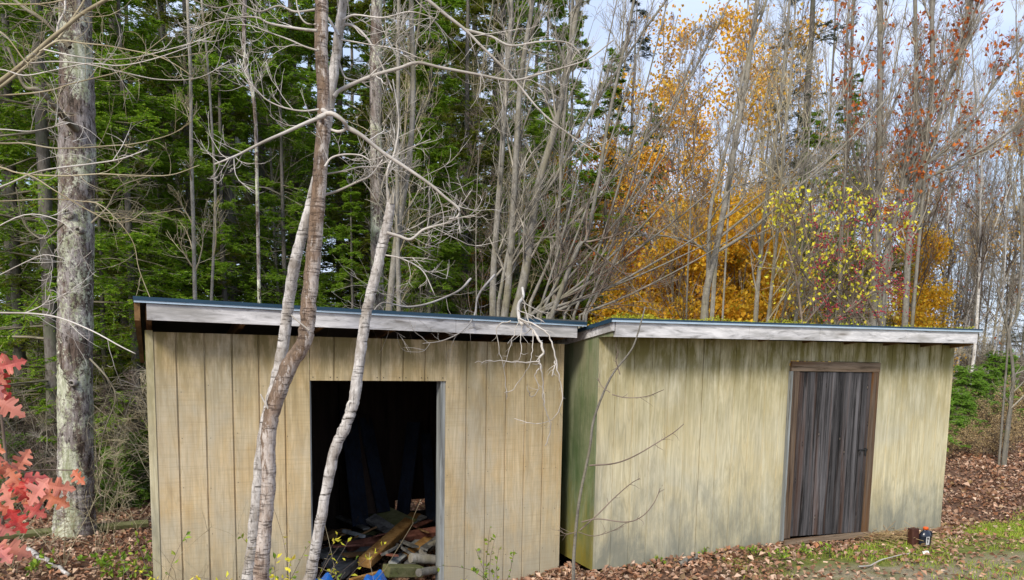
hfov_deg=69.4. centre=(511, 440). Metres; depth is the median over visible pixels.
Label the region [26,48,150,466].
fir tree
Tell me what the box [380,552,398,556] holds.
plank
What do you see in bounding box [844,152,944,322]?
gold tree
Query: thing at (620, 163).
gold tree
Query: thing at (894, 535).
straw heap
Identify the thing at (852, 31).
slim tree
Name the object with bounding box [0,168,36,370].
fir tree
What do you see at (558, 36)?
spruce tree
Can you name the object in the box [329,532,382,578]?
timber beam
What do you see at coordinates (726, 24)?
gold tree
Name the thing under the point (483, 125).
bare tree
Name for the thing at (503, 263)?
gold tree
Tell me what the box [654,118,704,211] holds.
bare tree
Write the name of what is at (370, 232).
bare tree
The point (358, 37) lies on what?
fir tree
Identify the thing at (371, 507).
leaning board
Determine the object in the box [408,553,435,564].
firewood log
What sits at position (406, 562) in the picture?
board
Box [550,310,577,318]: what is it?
green shrub
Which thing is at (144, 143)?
fir tree
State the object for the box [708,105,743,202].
bare tree
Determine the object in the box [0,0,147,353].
fir tree
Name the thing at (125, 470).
young fir
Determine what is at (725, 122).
bare tree
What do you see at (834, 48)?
bare tree
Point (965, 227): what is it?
bare tree
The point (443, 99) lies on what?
fir tree
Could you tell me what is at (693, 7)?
sky
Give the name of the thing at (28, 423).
young fir
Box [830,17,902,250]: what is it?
bare tree
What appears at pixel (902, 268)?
green shrub
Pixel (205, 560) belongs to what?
weed
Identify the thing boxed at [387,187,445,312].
bare tree
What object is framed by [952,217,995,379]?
bare tree
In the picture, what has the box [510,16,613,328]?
fir tree
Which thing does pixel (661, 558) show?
weed
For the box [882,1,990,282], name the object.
bare tree
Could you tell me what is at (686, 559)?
fallen branch
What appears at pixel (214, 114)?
fir tree
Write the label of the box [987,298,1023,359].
bare shrub
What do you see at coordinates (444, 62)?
fir tree
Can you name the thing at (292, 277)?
pale stem tree
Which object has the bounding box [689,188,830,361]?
gold tree
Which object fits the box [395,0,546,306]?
fir tree
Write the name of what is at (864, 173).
bare tree
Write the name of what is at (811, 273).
gold tree
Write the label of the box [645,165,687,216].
gold tree
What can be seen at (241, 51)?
dead tree
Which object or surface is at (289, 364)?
forked tree
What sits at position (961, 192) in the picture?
bare tree
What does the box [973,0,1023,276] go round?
bare tree
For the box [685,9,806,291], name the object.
bare tree
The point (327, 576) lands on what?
tarpaulin
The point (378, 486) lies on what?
leaning board
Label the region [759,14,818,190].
bare tree
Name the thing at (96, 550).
weed
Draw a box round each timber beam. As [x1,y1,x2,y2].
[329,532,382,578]
[358,512,420,567]
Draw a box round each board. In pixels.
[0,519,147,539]
[319,536,371,558]
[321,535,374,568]
[323,528,350,540]
[339,410,368,526]
[342,529,365,537]
[345,526,435,551]
[349,570,383,579]
[357,414,375,513]
[358,528,379,535]
[359,418,389,512]
[366,514,393,532]
[368,507,416,525]
[388,539,419,563]
[396,422,420,514]
[402,536,432,558]
[404,536,435,563]
[795,532,851,544]
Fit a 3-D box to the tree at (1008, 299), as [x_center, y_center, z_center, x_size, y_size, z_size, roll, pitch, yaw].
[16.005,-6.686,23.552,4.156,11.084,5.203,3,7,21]
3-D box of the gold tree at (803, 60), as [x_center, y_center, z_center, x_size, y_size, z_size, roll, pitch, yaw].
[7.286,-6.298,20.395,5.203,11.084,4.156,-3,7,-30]
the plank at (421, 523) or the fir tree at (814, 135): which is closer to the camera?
the plank at (421, 523)
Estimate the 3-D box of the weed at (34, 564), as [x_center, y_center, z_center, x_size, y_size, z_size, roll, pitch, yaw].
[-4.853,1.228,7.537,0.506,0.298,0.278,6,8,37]
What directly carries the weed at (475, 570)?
on the ground at (854, 564)
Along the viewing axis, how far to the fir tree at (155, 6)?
28.61 m
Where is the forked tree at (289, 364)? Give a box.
[166,0,513,579]
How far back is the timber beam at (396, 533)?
7.52 m
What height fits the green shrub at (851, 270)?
5.092 m
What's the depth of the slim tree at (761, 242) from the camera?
11.16 m
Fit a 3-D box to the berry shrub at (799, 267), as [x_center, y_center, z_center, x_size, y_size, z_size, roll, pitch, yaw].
[4.634,-1.375,10.701,2.394,4.786,1.161,1,6,0]
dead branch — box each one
[327,254,508,353]
[401,274,495,356]
[475,287,562,445]
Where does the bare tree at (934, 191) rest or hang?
on the ground at (854, 564)
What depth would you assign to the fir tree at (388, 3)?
24.70 m
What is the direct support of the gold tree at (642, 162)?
on the ground at (854, 564)
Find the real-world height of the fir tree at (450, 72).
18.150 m
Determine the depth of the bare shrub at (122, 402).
11.26 m
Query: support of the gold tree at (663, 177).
on the ground at (854, 564)
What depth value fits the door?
8.23 m
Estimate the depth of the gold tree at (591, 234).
23.24 m
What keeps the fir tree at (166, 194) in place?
on the ground at (854, 564)
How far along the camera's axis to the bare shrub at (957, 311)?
20.17 m
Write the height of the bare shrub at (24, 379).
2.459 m
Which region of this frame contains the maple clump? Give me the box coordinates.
[474,0,737,318]
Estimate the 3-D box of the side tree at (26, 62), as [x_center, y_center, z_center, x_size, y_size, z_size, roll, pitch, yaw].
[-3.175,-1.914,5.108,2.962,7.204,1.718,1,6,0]
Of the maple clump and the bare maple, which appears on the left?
the maple clump
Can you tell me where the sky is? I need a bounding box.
[0,0,1023,355]
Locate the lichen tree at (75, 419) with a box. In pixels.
[0,0,175,539]
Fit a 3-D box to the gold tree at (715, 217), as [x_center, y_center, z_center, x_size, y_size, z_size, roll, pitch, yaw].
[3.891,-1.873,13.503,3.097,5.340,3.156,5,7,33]
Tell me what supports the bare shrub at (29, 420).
on the ground at (854, 564)
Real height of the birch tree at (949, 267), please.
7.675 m
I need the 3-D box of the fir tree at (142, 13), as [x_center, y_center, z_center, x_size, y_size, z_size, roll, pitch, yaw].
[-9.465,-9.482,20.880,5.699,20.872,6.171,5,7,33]
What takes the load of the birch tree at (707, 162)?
on the ground at (854, 564)
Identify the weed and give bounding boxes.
[4,442,106,565]
[5,471,90,568]
[17,478,150,565]
[19,507,107,549]
[24,548,54,576]
[36,475,144,538]
[46,465,148,553]
[72,429,150,523]
[77,547,117,572]
[99,547,151,577]
[118,522,153,579]
[128,529,152,570]
[130,569,283,579]
[137,531,190,579]
[150,526,247,576]
[160,508,213,579]
[190,536,351,579]
[202,502,308,578]
[237,533,357,579]
[274,510,388,579]
[318,500,420,579]
[430,526,516,579]
[647,555,666,565]
[740,544,760,554]
[768,546,789,560]
[796,542,811,555]
[819,541,832,557]
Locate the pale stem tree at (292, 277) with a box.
[241,0,637,579]
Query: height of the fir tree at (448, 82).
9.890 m
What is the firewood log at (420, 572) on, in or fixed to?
on the shed at (496, 464)
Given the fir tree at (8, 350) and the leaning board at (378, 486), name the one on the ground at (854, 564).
the fir tree at (8, 350)
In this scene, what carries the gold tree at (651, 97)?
on the ground at (854, 564)
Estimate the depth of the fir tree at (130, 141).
15.86 m
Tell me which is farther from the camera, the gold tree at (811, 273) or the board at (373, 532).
the gold tree at (811, 273)
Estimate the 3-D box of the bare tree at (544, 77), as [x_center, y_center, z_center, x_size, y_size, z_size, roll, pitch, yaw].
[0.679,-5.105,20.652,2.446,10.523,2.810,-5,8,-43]
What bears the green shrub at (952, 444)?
on the ground at (854, 564)
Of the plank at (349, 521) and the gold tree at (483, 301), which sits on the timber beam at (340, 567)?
the plank at (349, 521)
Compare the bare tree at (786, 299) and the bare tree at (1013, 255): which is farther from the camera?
the bare tree at (1013, 255)
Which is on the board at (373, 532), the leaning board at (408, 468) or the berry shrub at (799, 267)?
the leaning board at (408, 468)
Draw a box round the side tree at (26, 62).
[0,0,257,390]
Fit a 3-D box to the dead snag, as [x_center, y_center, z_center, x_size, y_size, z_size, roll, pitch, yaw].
[-5.503,-5.839,14.468,2.013,3.989,0.140,1,6,0]
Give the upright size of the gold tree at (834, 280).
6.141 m
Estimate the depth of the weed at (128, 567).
5.63 m
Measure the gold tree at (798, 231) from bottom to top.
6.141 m
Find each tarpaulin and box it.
[315,572,332,579]
[363,570,386,579]
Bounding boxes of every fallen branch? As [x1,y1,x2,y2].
[26,546,70,575]
[675,554,697,565]
[857,551,910,566]
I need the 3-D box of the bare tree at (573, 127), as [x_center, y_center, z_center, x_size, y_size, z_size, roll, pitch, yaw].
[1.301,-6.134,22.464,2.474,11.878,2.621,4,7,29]
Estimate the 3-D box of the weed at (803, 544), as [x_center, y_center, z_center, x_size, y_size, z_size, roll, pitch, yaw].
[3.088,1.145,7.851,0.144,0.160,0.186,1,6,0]
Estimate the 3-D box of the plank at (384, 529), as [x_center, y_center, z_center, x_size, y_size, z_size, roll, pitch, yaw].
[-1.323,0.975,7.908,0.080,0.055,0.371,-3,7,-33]
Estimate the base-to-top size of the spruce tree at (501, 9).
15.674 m
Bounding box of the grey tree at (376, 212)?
[365,0,427,309]
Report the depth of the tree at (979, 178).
20.40 m
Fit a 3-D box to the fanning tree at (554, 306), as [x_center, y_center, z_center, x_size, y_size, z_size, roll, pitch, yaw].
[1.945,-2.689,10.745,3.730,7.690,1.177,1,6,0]
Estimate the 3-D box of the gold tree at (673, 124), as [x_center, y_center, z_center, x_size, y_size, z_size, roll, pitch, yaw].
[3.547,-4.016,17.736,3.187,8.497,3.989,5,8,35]
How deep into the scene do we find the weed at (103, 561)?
7.49 m
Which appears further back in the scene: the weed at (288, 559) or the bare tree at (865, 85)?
the bare tree at (865, 85)
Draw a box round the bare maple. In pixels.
[811,0,1023,326]
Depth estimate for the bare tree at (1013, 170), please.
19.95 m
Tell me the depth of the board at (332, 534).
7.89 m
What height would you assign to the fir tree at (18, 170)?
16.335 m
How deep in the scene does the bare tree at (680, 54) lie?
12.56 m
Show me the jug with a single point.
(925, 535)
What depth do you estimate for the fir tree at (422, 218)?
13.04 m
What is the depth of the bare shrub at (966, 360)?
18.59 m
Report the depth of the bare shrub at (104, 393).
10.74 m
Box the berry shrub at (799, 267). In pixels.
[751,177,929,371]
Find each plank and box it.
[324,528,344,535]
[329,543,362,547]
[335,515,369,529]
[342,551,365,557]
[351,526,376,539]
[378,526,390,532]
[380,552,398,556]
[381,543,402,555]
[395,543,412,553]
[399,539,418,547]
[413,515,426,523]
[413,519,432,527]
[420,537,435,550]
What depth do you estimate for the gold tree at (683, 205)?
15.81 m
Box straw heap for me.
[827,522,960,552]
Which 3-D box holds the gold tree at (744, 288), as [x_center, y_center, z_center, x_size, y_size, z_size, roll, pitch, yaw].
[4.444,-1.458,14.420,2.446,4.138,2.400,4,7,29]
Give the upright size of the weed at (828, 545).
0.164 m
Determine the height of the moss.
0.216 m
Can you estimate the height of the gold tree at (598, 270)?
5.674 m
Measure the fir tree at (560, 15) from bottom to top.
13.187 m
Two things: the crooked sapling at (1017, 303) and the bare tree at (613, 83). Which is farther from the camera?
the bare tree at (613, 83)
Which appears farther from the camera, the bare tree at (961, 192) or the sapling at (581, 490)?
the bare tree at (961, 192)
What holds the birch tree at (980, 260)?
on the ground at (854, 564)
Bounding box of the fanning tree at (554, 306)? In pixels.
[518,0,777,327]
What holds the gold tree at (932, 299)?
on the ground at (854, 564)
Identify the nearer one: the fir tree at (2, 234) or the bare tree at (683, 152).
the fir tree at (2, 234)
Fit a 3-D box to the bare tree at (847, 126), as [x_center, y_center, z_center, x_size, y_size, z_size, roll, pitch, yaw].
[5.971,-3.285,13.186,1.872,7.740,1.713,0,6,-13]
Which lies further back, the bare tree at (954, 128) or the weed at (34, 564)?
the bare tree at (954, 128)
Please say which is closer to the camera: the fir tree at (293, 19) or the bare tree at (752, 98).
the fir tree at (293, 19)
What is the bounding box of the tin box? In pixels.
[907,527,918,545]
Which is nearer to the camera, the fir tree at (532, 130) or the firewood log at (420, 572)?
the firewood log at (420, 572)
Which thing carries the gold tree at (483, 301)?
on the ground at (854, 564)
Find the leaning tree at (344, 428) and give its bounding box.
[303,79,507,579]
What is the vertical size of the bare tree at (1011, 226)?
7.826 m
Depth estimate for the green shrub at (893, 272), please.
20.41 m
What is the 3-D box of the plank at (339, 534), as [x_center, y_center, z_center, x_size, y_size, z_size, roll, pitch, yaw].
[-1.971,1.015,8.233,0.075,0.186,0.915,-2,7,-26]
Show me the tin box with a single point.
(913, 532)
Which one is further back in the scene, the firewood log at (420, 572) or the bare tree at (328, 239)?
the bare tree at (328, 239)
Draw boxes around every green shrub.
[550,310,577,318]
[656,248,882,324]
[753,237,870,361]
[818,250,914,361]
[820,315,896,361]
[824,243,913,324]
[946,435,959,457]
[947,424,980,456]
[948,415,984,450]
[949,405,987,438]
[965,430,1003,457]
[968,396,1006,427]
[969,386,1023,422]
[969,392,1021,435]
[974,375,1023,413]
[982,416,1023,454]
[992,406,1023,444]
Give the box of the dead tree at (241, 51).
[231,0,275,302]
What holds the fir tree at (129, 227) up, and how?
on the ground at (854, 564)
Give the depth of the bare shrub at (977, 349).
17.80 m
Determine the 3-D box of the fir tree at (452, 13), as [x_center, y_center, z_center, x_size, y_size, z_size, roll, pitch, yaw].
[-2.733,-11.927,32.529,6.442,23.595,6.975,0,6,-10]
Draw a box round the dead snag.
[176,34,281,246]
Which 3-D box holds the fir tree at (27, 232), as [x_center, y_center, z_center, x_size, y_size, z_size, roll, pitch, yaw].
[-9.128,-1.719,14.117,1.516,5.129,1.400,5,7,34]
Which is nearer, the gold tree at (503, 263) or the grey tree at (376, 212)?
the grey tree at (376, 212)
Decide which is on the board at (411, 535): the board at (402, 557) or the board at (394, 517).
the board at (402, 557)
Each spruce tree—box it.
[408,0,587,325]
[535,32,567,227]
[596,0,656,243]
[759,0,868,317]
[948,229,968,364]
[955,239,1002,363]
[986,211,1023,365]
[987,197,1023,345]
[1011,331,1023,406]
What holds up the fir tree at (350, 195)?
on the ground at (854, 564)
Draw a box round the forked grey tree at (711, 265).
[604,0,917,320]
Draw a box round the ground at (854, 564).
[0,359,1023,579]
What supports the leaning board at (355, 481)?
on the board at (374, 520)
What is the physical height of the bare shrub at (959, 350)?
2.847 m
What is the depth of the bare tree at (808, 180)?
24.53 m
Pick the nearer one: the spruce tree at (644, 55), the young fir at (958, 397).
the young fir at (958, 397)
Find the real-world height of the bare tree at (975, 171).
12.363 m
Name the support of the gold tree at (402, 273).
on the ground at (854, 564)
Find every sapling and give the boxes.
[0,353,84,563]
[557,307,683,579]
[975,199,1023,467]
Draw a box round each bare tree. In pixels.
[0,91,21,265]
[0,93,57,363]
[1,236,44,398]
[100,82,155,253]
[112,119,185,319]
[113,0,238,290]
[132,120,204,295]
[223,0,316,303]
[239,119,289,286]
[269,157,305,288]
[289,168,350,304]
[334,0,461,307]
[341,171,394,308]
[369,216,435,311]
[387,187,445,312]
[424,68,458,229]
[436,0,534,310]
[446,120,524,299]
[461,49,542,316]
[471,138,540,298]
[479,73,538,299]
[509,41,579,297]
[509,71,582,302]
[567,0,659,247]
[574,0,638,227]
[591,56,627,232]
[593,69,650,227]
[610,21,729,315]
[616,53,646,233]
[634,17,742,319]
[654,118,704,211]
[665,115,705,194]
[683,70,773,312]
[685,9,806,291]
[695,19,747,201]
[699,0,824,202]
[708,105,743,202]
[711,1,777,196]
[712,0,796,223]
[728,0,844,322]
[739,124,843,323]
[743,102,821,203]
[746,46,792,203]
[756,46,874,324]
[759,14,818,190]
[768,0,844,223]
[768,74,817,215]
[772,176,833,323]
[785,92,859,281]
[788,0,882,269]
[801,33,908,361]
[809,128,913,325]
[814,0,899,307]
[827,42,905,313]
[828,13,893,274]
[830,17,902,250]
[833,83,891,251]
[844,0,979,326]
[854,0,927,248]
[870,75,972,312]
[871,62,976,325]
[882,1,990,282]
[897,60,1001,321]
[910,0,1006,308]
[919,5,983,271]
[925,81,1023,365]
[936,188,969,327]
[938,137,1007,327]
[940,0,1015,350]
[940,193,986,365]
[943,32,1023,355]
[944,107,1003,326]
[949,95,1023,355]
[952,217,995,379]
[957,105,1003,287]
[961,112,1023,350]
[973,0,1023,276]
[987,144,1023,384]
[996,111,1023,297]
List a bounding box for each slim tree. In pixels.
[158,0,226,299]
[185,0,226,300]
[355,0,433,310]
[363,0,418,502]
[727,0,822,321]
[816,0,877,321]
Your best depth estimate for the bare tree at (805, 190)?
11.89 m
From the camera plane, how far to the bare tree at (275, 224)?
15.01 m
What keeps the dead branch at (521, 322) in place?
on the shed at (496, 464)
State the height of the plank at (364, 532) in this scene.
0.116 m
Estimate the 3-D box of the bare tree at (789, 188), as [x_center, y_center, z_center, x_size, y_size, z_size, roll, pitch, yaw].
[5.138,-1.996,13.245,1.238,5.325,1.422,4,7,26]
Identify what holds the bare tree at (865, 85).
on the ground at (854, 564)
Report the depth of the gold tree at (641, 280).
14.45 m
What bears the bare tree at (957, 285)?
on the ground at (854, 564)
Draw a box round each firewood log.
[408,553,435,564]
[415,566,437,576]
[419,540,435,553]
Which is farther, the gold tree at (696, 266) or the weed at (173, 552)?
the gold tree at (696, 266)
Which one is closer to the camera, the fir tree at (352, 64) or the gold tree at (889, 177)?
the gold tree at (889, 177)
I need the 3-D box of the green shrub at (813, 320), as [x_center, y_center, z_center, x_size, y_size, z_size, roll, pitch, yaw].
[6.460,-1.764,15.464,5.638,4.853,3.110,-2,7,-25]
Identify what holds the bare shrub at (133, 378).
on the ground at (854, 564)
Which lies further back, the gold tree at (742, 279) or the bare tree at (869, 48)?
the bare tree at (869, 48)
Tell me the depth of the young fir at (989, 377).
15.82 m
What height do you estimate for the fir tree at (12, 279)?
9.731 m
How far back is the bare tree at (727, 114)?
13.19 m
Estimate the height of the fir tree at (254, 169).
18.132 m
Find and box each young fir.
[0,403,45,493]
[0,431,54,513]
[93,393,126,478]
[94,445,148,512]
[109,431,150,505]
[947,397,972,450]
[948,387,990,443]
[951,364,1004,432]
[971,366,1023,421]
[976,349,1023,416]
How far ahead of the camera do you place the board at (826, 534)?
8.55 m
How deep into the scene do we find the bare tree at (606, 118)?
29.88 m
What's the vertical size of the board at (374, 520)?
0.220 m
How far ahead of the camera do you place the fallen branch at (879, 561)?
7.52 m
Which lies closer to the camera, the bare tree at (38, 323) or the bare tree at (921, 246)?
the bare tree at (38, 323)
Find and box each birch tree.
[663,100,720,237]
[919,116,973,324]
[946,72,1007,415]
[953,185,1010,379]
[956,120,1003,365]
[986,160,1023,379]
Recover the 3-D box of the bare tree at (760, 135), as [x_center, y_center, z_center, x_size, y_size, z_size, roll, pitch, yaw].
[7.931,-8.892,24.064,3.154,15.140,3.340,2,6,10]
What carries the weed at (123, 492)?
on the ground at (854, 564)
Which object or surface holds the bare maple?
on the ground at (854, 564)
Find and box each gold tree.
[384,232,424,311]
[441,251,490,315]
[470,220,537,315]
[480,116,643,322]
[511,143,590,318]
[522,152,567,302]
[543,123,663,327]
[556,138,667,320]
[559,201,636,303]
[560,209,599,307]
[568,251,597,326]
[570,230,626,320]
[578,59,737,322]
[581,2,717,267]
[588,224,661,324]
[593,87,710,277]
[595,155,739,315]
[603,246,653,314]
[623,191,698,316]
[632,201,732,319]
[643,191,729,288]
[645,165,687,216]
[649,0,828,250]
[665,184,751,320]
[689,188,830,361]
[701,187,747,292]
[713,211,783,319]
[717,1,884,270]
[730,253,781,312]
[730,265,772,315]
[735,176,825,323]
[773,243,824,323]
[782,246,830,321]
[807,118,871,317]
[808,222,893,317]
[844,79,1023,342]
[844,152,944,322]
[868,213,966,372]
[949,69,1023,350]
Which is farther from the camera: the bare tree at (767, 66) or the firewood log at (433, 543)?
the bare tree at (767, 66)
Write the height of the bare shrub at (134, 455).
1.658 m
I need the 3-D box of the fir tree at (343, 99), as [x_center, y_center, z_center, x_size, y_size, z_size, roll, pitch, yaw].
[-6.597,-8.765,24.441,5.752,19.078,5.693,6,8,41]
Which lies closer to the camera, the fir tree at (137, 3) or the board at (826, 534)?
the board at (826, 534)
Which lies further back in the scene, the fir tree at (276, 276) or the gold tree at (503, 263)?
the gold tree at (503, 263)
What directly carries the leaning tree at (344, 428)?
on the ground at (854, 564)
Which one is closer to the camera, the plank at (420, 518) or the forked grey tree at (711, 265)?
the plank at (420, 518)
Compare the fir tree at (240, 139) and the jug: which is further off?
the fir tree at (240, 139)
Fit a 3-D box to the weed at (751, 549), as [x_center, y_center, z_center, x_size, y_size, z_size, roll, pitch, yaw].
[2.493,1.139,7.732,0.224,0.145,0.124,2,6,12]
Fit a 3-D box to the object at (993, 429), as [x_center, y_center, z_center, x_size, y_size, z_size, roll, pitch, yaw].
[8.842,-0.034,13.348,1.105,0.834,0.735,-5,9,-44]
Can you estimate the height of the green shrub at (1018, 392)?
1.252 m
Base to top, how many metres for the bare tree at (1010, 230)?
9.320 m
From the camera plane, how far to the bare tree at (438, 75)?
17.12 m
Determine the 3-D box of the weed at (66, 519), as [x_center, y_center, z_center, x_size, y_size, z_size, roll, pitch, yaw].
[-4.851,0.610,7.592,1.245,1.457,1.283,1,6,0]
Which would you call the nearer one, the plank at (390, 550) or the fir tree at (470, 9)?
the plank at (390, 550)
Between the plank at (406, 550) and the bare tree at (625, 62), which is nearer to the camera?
the plank at (406, 550)
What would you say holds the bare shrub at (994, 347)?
on the ground at (854, 564)
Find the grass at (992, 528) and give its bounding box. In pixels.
[723,508,1023,579]
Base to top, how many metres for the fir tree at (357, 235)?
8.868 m
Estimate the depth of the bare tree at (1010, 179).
19.17 m
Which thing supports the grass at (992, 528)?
on the ground at (854, 564)
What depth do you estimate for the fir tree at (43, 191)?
10.69 m
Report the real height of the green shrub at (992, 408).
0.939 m
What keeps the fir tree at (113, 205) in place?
on the ground at (854, 564)
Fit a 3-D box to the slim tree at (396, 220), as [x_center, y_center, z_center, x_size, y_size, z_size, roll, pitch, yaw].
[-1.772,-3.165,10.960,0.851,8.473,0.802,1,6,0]
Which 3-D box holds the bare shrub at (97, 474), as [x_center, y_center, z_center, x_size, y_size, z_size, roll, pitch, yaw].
[-5.918,0.332,10.367,1.667,1.715,2.328,1,6,-3]
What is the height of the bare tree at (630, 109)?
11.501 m
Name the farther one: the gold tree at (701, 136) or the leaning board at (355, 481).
the gold tree at (701, 136)
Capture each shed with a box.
[133,296,586,579]
[548,318,982,569]
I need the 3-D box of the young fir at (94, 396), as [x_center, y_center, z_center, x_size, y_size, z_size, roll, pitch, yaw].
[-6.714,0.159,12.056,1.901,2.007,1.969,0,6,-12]
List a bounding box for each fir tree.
[0,0,117,372]
[0,0,117,372]
[0,0,120,455]
[0,0,144,431]
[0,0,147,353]
[0,0,197,515]
[0,0,274,394]
[0,14,52,396]
[0,28,105,324]
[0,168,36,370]
[6,215,42,379]
[25,0,224,499]
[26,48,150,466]
[53,0,266,374]
[93,0,359,399]
[93,3,199,325]
[94,0,288,433]
[95,135,158,364]
[97,0,279,391]
[98,84,204,430]
[104,0,208,271]
[115,164,187,464]
[147,2,369,355]
[169,0,286,302]
[178,10,269,296]
[198,0,332,299]
[198,7,305,299]
[204,0,400,307]
[231,35,345,369]
[253,1,423,305]
[262,8,359,286]
[268,13,329,261]
[295,0,469,311]
[313,0,369,279]
[320,165,386,308]
[324,0,490,308]
[328,0,414,298]
[331,121,369,306]
[332,118,393,309]
[333,0,479,281]
[335,0,444,261]
[369,0,502,315]
[384,0,485,314]
[384,95,467,314]
[385,0,549,316]
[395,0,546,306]
[400,117,469,313]
[424,0,582,299]
[424,9,485,240]
[427,0,490,239]
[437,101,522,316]
[452,0,572,318]
[472,0,607,315]
[475,0,596,286]
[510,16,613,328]
[538,0,605,306]
[569,46,641,314]
[610,103,674,298]
[787,108,847,322]
[812,73,873,323]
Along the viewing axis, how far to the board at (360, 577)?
6.56 m
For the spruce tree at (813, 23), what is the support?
on the ground at (854, 564)
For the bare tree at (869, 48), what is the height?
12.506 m
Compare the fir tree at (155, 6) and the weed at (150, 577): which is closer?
the weed at (150, 577)
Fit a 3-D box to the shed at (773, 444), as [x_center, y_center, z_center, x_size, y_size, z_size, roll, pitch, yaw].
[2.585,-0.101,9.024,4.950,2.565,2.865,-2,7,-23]
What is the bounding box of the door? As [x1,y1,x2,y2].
[790,372,871,535]
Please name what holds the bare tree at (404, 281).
on the ground at (854, 564)
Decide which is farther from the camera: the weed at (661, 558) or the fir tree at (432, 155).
the fir tree at (432, 155)
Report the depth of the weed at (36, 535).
7.77 m
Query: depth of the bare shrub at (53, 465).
9.47 m
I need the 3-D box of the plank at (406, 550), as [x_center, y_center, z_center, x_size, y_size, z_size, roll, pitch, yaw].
[-1.122,1.079,7.502,0.054,0.116,0.970,-2,7,-22]
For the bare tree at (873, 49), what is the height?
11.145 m
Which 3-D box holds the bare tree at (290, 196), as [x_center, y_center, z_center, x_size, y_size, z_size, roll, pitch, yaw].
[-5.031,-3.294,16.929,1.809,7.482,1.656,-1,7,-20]
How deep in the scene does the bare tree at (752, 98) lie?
24.48 m
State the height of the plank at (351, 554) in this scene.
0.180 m
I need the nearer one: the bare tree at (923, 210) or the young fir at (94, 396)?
the young fir at (94, 396)
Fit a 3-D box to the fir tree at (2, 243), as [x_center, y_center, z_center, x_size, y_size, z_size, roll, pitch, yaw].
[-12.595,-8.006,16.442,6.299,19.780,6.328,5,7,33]
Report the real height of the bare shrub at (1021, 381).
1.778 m
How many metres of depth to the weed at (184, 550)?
5.33 m
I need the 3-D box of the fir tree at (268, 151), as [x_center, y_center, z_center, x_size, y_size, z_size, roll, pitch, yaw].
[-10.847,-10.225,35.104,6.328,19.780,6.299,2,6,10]
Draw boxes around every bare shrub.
[0,349,130,509]
[0,366,143,496]
[0,372,105,498]
[0,404,147,460]
[0,406,138,515]
[3,415,146,499]
[5,361,42,405]
[13,357,147,459]
[33,410,149,519]
[93,351,148,476]
[93,367,148,482]
[94,413,149,497]
[868,279,988,352]
[886,315,1001,379]
[939,301,1023,411]
[952,346,980,384]
[953,326,1023,402]
[953,344,1023,380]
[971,326,1023,379]
[975,360,1023,392]
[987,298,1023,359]
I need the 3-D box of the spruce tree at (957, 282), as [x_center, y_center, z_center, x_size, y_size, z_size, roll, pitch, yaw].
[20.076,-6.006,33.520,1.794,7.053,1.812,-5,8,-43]
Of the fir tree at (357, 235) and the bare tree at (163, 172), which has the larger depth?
the fir tree at (357, 235)
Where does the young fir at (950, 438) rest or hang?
on the ground at (854, 564)
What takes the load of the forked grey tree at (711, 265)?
on the ground at (854, 564)
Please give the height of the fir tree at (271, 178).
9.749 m
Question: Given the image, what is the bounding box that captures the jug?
[918,526,932,547]
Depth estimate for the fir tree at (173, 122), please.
12.77 m
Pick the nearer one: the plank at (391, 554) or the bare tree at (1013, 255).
the plank at (391, 554)
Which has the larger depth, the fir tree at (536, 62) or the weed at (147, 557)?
the fir tree at (536, 62)
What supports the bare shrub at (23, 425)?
on the ground at (854, 564)
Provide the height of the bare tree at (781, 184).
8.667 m
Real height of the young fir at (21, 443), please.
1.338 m
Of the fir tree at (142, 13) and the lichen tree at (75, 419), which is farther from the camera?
the fir tree at (142, 13)
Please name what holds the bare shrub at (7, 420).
on the ground at (854, 564)
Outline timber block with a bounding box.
[382,564,423,577]
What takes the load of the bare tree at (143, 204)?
on the ground at (854, 564)
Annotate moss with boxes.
[591,312,973,328]
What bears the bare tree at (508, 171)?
on the ground at (854, 564)
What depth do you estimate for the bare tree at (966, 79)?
20.92 m
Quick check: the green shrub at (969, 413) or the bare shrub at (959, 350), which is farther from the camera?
the bare shrub at (959, 350)
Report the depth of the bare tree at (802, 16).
19.12 m
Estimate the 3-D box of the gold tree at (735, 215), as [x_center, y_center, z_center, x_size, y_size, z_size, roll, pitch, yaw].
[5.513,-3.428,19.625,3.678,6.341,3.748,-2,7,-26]
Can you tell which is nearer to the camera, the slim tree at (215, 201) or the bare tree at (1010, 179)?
the slim tree at (215, 201)
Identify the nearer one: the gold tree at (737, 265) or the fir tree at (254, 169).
the gold tree at (737, 265)
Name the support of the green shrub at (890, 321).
on the ground at (854, 564)
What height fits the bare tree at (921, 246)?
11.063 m
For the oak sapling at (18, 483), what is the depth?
2.51 m
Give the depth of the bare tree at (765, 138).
27.48 m
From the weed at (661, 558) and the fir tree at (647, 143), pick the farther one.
the fir tree at (647, 143)

